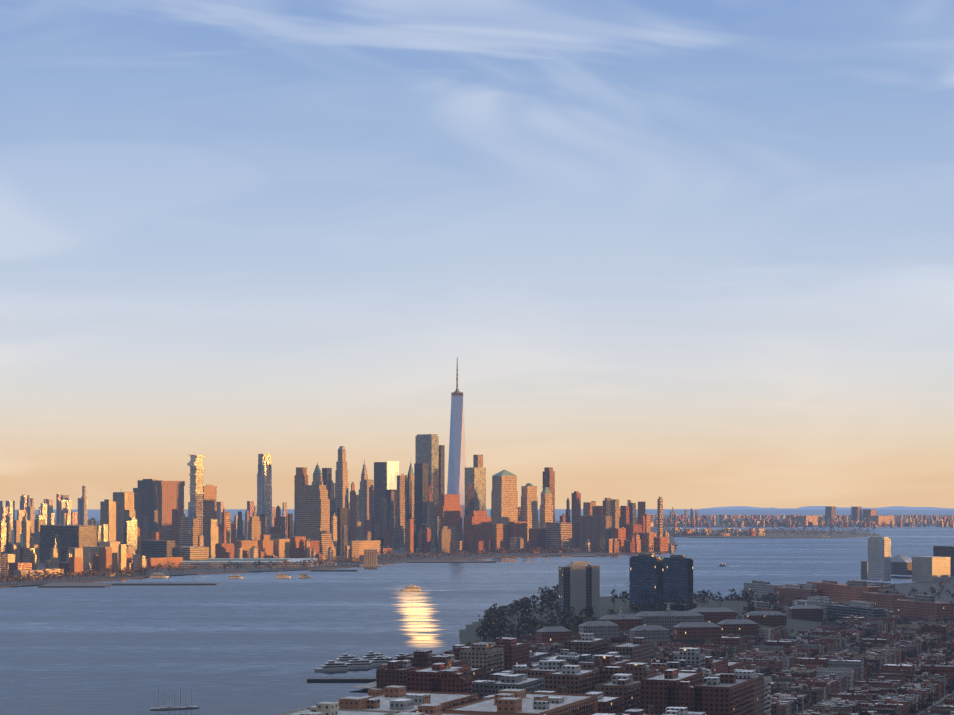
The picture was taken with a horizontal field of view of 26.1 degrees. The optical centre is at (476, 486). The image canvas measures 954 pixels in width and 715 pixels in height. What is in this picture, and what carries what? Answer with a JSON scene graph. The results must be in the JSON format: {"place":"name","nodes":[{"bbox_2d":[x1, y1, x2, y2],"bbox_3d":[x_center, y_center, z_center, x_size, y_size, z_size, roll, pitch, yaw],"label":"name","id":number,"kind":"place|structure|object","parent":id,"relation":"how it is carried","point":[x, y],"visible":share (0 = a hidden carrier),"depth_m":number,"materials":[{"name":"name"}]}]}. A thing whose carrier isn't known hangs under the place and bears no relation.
{"place":"outdoors","nodes":[
{"label":"outdoors","id":0,"kind":"place"},
{"bbox_2d":[0,521,676,587],"bbox_3d":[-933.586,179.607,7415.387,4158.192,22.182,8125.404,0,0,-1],"label":"island land","id":1,"kind":"structure","parent":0,"point":[201,571],"depth_m":4576.24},
{"bbox_2d":[1,541,119,578],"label":"waterfront buildings","id":2,"kind":"structure","parent":1,"relation":"on","point":[10,566],"depth_m":3913.51,"materials":[{"name":"beige concrete"}]},
{"bbox_2d":[0,512,146,576],"bbox_3d":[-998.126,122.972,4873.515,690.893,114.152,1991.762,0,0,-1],"label":"city buildings","id":3,"kind":"structure","parent":1,"relation":"on","point":[130,556],"depth_m":4534.66,"materials":[{"name":"beige concrete"}]},
{"bbox_2d":[100,488,134,540],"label":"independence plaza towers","id":4,"kind":"structure","parent":1,"relation":"on","point":[117,512],"depth_m":5029.12,"materials":[{"name":"beige concrete"}]},
{"bbox_2d":[40,525,208,568],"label":"waterfront buildings","id":5,"kind":"structure","parent":1,"relation":"on","point":[164,553],"depth_m":4581.63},
{"bbox_2d":[133,479,162,539],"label":"skyscraper","id":6,"kind":"structure","parent":1,"relation":"on","point":[145,497],"depth_m":5928.43,"materials":[{"name":"glass"}]},
{"bbox_2d":[156,481,184,546],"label":"skyscraper","id":7,"kind":"structure","parent":1,"relation":"on","point":[170,495],"depth_m":5745.14,"materials":[{"name":"glass"}]},
{"bbox_2d":[187,455,204,545],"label":"skyscraper","id":8,"kind":"structure","parent":1,"relation":"on","point":[196,484],"depth_m":5536.66,"materials":[{"name":"grey glass"}]},
{"bbox_2d":[203,485,216,546],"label":"high-rise building","id":9,"kind":"structure","parent":1,"relation":"on","point":[210,502],"depth_m":5642.56,"materials":[{"name":"brown concrete"}]},
{"bbox_2d":[143,506,358,561],"bbox_3d":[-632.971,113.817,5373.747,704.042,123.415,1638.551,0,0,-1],"label":"buildings","id":10,"kind":"structure","parent":1,"relation":"on","point":[224,531],"depth_m":5118.24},
{"bbox_2d":[257,454,271,534],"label":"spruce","id":11,"kind":"object","parent":1,"relation":"on","point":[264,489],"depth_m":6276.75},
{"bbox_2d":[215,533,379,558],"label":"waterfront buildings","id":12,"kind":"structure","parent":1,"relation":"on","point":[292,547],"depth_m":4720.54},
{"bbox_2d":[294,467,307,525],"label":"skyscraper","id":13,"kind":"structure","parent":1,"relation":"on","point":[301,477],"depth_m":5999.28,"materials":[{"name":"grey glass"}]},
{"bbox_2d":[296,485,329,539],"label":"office building","id":14,"kind":"structure","parent":1,"relation":"on","point":[312,507],"depth_m":5312.75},
{"bbox_2d":[312,462,322,484],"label":"skyscraper","id":15,"kind":"structure","parent":1,"relation":"on","point":[317,476],"depth_m":6050.74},
{"bbox_2d":[322,468,331,498],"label":"skyscraper","id":16,"kind":"structure","parent":1,"relation":"on","point":[327,477],"depth_m":6144.02,"materials":[{"name":"blue glass"}]},
{"bbox_2d":[335,446,348,540],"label":"skyscraper","id":17,"kind":"structure","parent":1,"relation":"on","point":[341,487],"depth_m":5964.89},
{"bbox_2d":[359,459,367,539],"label":"skyscraper","id":18,"kind":"structure","parent":1,"relation":"on","point":[364,475],"depth_m":6397.97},
{"bbox_2d":[374,461,398,529],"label":"tower","id":19,"kind":"structure","parent":1,"relation":"on","point":[385,477],"depth_m":6194.94,"materials":[{"name":"glass"}]},
{"bbox_2d":[408,463,413,517],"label":"skyscraper","id":20,"kind":"structure","parent":1,"relation":"on","point":[411,472],"depth_m":6450.04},
{"bbox_2d":[414,463,427,547],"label":"skyscraper","id":21,"kind":"structure","parent":1,"relation":"on","point":[420,490],"depth_m":5803.48,"materials":[{"name":"glass"}]},
{"bbox_2d":[415,434,438,545],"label":"skyscraper","id":22,"kind":"structure","parent":1,"relation":"on","point":[426,448],"depth_m":6054.69,"materials":[{"name":"grey glass"}]},
{"bbox_2d":[0,526,875,584],"bbox_3d":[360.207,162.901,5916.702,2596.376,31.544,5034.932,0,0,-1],"label":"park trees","id":23,"kind":"object","parent":1,"relation":"on","point":[111,573],"visible":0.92,"depth_m":4349.31,"materials":[{"name":"green plant"}]},
{"bbox_2d":[439,445,444,493],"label":"skyscraper","id":24,"kind":"structure","parent":1,"relation":"on","point":[441,469],"depth_m":6197.82,"materials":[{"name":"grey glass"}]},
{"bbox_2d":[447,357,465,546],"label":"skyscraper","id":25,"kind":"structure","parent":1,"relation":"on","point":[456,467],"depth_m":5913.58,"materials":[{"name":"blue glass"}]},
{"bbox_2d":[465,455,485,516],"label":"skyscraper","id":26,"kind":"structure","parent":1,"relation":"on","point":[475,486],"depth_m":5684.43,"materials":[{"name":"grey glass"}]},
{"bbox_2d":[294,473,673,553],"bbox_3d":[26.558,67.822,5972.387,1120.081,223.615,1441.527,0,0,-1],"label":"city buildings","id":27,"kind":"structure","parent":1,"relation":"on","point":[401,532],"depth_m":5700.04,"materials":[{"name":"concrete"}]},
{"bbox_2d":[490,469,518,523],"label":"skyscraper","id":28,"kind":"structure","parent":1,"relation":"on","point":[504,502],"depth_m":5576.97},
{"bbox_2d":[520,483,537,541],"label":"skyscraper","id":29,"kind":"structure","parent":1,"relation":"on","point":[529,506],"depth_m":5611.44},
{"bbox_2d":[540,487,552,527],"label":"skyscraper","id":30,"kind":"structure","parent":1,"relation":"on","point":[546,510],"depth_m":5658.48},
{"bbox_2d":[543,467,554,521],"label":"skyscraper","id":31,"kind":"structure","parent":1,"relation":"on","point":[549,477],"depth_m":6060.57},
{"bbox_2d":[436,494,667,551],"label":"waterfront buildings","id":32,"kind":"structure","parent":1,"relation":"on","point":[478,526],"depth_m":5447.94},
{"bbox_2d":[572,491,650,532],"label":"city buildings","id":33,"kind":"structure","parent":1,"relation":"on","point":[627,514],"depth_m":5861.06,"materials":[{"name":"brown concrete"}]},
{"bbox_2d":[0,509,953,714],"bbox_3d":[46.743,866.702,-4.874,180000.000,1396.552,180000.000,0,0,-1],"label":"river","id":34,"kind":"structure","parent":0,"point":[257,643],"depth_m":2698.15,"materials":[{"name":"blue liquid"}]},
{"bbox_2d":[0,486,287,535],"bbox_3d":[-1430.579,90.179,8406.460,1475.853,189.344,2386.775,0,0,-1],"label":"city buildings","id":35,"kind":"structure","parent":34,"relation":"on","point":[26,511],"depth_m":8719.08,"materials":[{"name":"beige concrete"}]},
{"bbox_2d":[150,571,168,577],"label":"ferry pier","id":36,"kind":"structure","parent":34,"relation":"on","point":[158,575],"depth_m":3872.77,"materials":[{"name":"white"}]},
{"bbox_2d":[150,686,198,709],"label":"sailboats","id":37,"kind":"object","parent":34,"relation":"on","point":[172,708],"visible":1,"depth_m":1563.12,"materials":[{"name":"white"}]},
{"bbox_2d":[228,575,242,577],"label":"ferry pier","id":38,"kind":"structure","parent":34,"relation":"on","point":[236,576],"depth_m":3850.00,"materials":[{"name":"white"}]},
{"bbox_2d":[180,558,337,567],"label":"pier","id":39,"kind":"structure","parent":34,"relation":"on","point":[213,563],"depth_m":4321.97,"materials":[{"name":"grey concrete"}]},
{"bbox_2d":[276,573,291,577],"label":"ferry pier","id":40,"kind":"structure","parent":34,"relation":"on","point":[283,575],"depth_m":3864.69,"materials":[{"name":"white"}]},
{"bbox_2d":[298,573,311,577],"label":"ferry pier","id":41,"kind":"structure","parent":34,"relation":"on","point":[304,575],"depth_m":3865.78,"materials":[{"name":"white"}]},
{"bbox_2d":[38,555,594,587],"bbox_3d":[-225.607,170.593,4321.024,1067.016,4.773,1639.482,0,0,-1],"label":"piers","id":42,"kind":"structure","parent":34,"relation":"on","point":[71,585],"depth_m":3586.27,"materials":[{"name":"grey concrete"}]},
{"bbox_2d":[314,657,348,671],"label":"yacht","id":43,"kind":"object","parent":34,"relation":"on","point":[331,666],"visible":0.98,"depth_m":1887.91,"materials":[{"name":"white"}]},
{"bbox_2d":[307,678,375,681],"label":"hoboken piers","id":44,"kind":"structure","parent":34,"relation":"on","point":[341,679],"depth_m":1781.93,"materials":[{"name":"grey concrete"}]},
{"bbox_2d":[334,654,359,662],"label":"yacht","id":45,"kind":"object","parent":34,"relation":"on","point":[344,658],"visible":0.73,"depth_m":1965.81,"materials":[{"name":"white"}]},
{"bbox_2d":[345,655,372,668],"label":"yacht","id":46,"kind":"object","parent":34,"relation":"on","point":[356,663],"visible":0.9,"depth_m":1914.32,"materials":[{"name":"white"}]},
{"bbox_2d":[342,549,381,566],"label":"ventilation tower","id":47,"kind":"structure","parent":34,"relation":"on","point":[370,557],"depth_m":4418.32,"materials":[{"name":"beige concrete"}]},
{"bbox_2d":[359,652,384,659],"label":"yacht","id":48,"kind":"object","parent":34,"relation":"on","point":[369,655],"visible":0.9,"depth_m":1993.77,"materials":[{"name":"white"}]},
{"bbox_2d":[369,653,393,666],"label":"yacht","id":49,"kind":"object","parent":34,"relation":"on","point":[377,661],"visible":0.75,"depth_m":1939.57,"materials":[{"name":"white"}]},
{"bbox_2d":[393,653,408,659],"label":"yacht","id":50,"kind":"object","parent":34,"relation":"on","point":[400,654],"visible":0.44,"depth_m":1975.08,"materials":[{"name":"white"}]},
{"bbox_2d":[401,583,456,590],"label":"river ferry","id":51,"kind":"object","parent":34,"relation":"on","point":[412,588],"depth_m":3367.09,"materials":[{"name":"white"}]},
{"bbox_2d":[651,515,953,526],"bbox_3d":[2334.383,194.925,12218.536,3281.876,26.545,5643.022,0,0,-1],"label":"city buildings","id":52,"kind":"structure","parent":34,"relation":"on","point":[781,520],"depth_m":11616.88,"materials":[{"name":"brown"}]},
{"bbox_2d":[861,536,953,585],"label":"waterfront buildings","id":53,"kind":"structure","parent":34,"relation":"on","point":[880,564],"depth_m":3665.85,"materials":[{"name":"beige concrete"}]},
{"bbox_2d":[0,0,953,509],"label":"sky","id":54,"kind":"structure","parent":0,"point":[694,254],"materials":[{"name":"blue"}]},
{"bbox_2d":[459,596,832,644],"bbox_3d":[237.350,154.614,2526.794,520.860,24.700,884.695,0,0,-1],"label":"castle point terrain","id":55,"kind":"structure","parent":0,"point":[606,604],"depth_m":2397.60,"materials":[{"name":"green plant"}]},
{"bbox_2d":[559,561,599,617],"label":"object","id":56,"kind":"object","parent":55,"relation":"on","point":[579,585],"visible":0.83,"depth_m":2246.16,"materials":[{"name":"grey concrete"}]},
{"bbox_2d":[475,584,838,641],"bbox_3d":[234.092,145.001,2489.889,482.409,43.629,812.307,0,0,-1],"label":"trees","id":57,"kind":"object","parent":55,"relation":"on","point":[488,626],"visible":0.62,"depth_m":2337.37,"materials":[{"name":"green plant"}]},
{"bbox_2d":[629,553,696,610],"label":"apartment towers","id":58,"kind":"structure","parent":55,"relation":"on","point":[665,581],"depth_m":2391.79,"materials":[{"name":"blue glass"}]},
{"bbox_2d":[536,603,823,642],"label":"row of buildings","id":59,"kind":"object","parent":55,"relation":"on","point":[707,623],"depth_m":2088.33,"materials":[{"name":"grey concrete"}]},
{"bbox_2d":[669,529,879,537],"bbox_3d":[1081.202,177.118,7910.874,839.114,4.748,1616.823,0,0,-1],"label":"governors island ground","id":60,"kind":"structure","parent":0,"point":[845,534],"depth_m":7440.15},
{"bbox_2d":[667,527,764,535],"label":"distant buildings","id":61,"kind":"structure","parent":60,"relation":"on","point":[727,531],"depth_m":7413.85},
{"bbox_2d":[651,506,953,526],"bbox_3d":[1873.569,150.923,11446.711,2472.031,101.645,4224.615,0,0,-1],"label":"distant buildings","id":62,"kind":"structure","parent":0,"point":[859,516],"depth_m":10058.31,"materials":[{"name":"grey concrete"}]},
{"bbox_2d":[702,506,953,509],"bbox_3d":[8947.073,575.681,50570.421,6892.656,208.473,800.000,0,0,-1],"label":"hills","id":63,"kind":"structure","parent":0,"point":[823,507],"depth_m":50847.66,"materials":[{"name":"blue"}]},
{"bbox_2d":[846,579,953,714],"bbox_3d":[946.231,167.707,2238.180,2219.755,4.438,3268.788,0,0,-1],"label":"ground","id":64,"kind":"structure","parent":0,"point":[905,588],"depth_m":3362.34,"materials":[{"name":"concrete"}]},
{"bbox_2d":[361,664,386,696],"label":"low shipyard buildings","id":65,"kind":"structure","parent":64,"relation":"on","point":[374,691],"depth_m":1522.99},
{"bbox_2d":[276,685,597,714],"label":"buildings","id":66,"kind":"structure","parent":64,"relation":"on","point":[395,700],"depth_m":1269.05,"materials":[{"name":"white concrete"}]},
{"bbox_2d":[377,633,770,714],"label":"buildings","id":67,"kind":"structure","parent":64,"relation":"on","point":[624,678],"depth_m":1430.81,"materials":[{"name":"brown brick"}]},
{"bbox_2d":[348,639,953,714],"bbox_3d":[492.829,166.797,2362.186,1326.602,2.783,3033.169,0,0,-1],"label":"pavement blocks","id":68,"kind":"structure","parent":64,"relation":"on","point":[370,685],"depth_m":1703.03,"materials":[{"name":"grey concrete"}]},
{"bbox_2d":[519,615,953,691],"bbox_3d":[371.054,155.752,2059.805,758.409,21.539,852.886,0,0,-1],"label":"buildings","id":69,"kind":"structure","parent":64,"relation":"on","point":[834,637],"depth_m":1973.13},
{"bbox_2d":[550,613,953,714],"bbox_3d":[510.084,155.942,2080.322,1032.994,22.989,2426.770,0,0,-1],"label":"trees","id":70,"kind":"object","parent":64,"relation":"on","point":[924,703],"visible":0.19,"depth_m":1917.18,"materials":[{"name":"green plant"}]},
{"bbox_2d":[697,581,953,602],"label":"park trees","id":71,"kind":"object","parent":64,"relation":"on","point":[739,598],"visible":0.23,"depth_m":3023.41,"materials":[{"name":"green plant"}]},
{"bbox_2d":[743,580,953,621],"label":"buildings","id":72,"kind":"structure","parent":64,"relation":"on","point":[861,597],"depth_m":2604.27,"materials":[{"name":"brown brick"}]},
{"bbox_2d":[771,671,953,714],"bbox_3d":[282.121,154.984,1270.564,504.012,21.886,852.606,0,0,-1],"label":"buildings","id":73,"kind":"structure","parent":64,"relation":"on","point":[874,694],"depth_m":1544.53,"materials":[{"name":"brown brick"}]},
{"bbox_2d":[832,601,893,616],"bbox_3d":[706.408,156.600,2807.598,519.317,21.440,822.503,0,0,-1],"label":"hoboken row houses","id":74,"kind":"structure","parent":64,"relation":"on","point":[887,612],"depth_m":2570.64,"materials":[{"name":"grey"}]}
]}

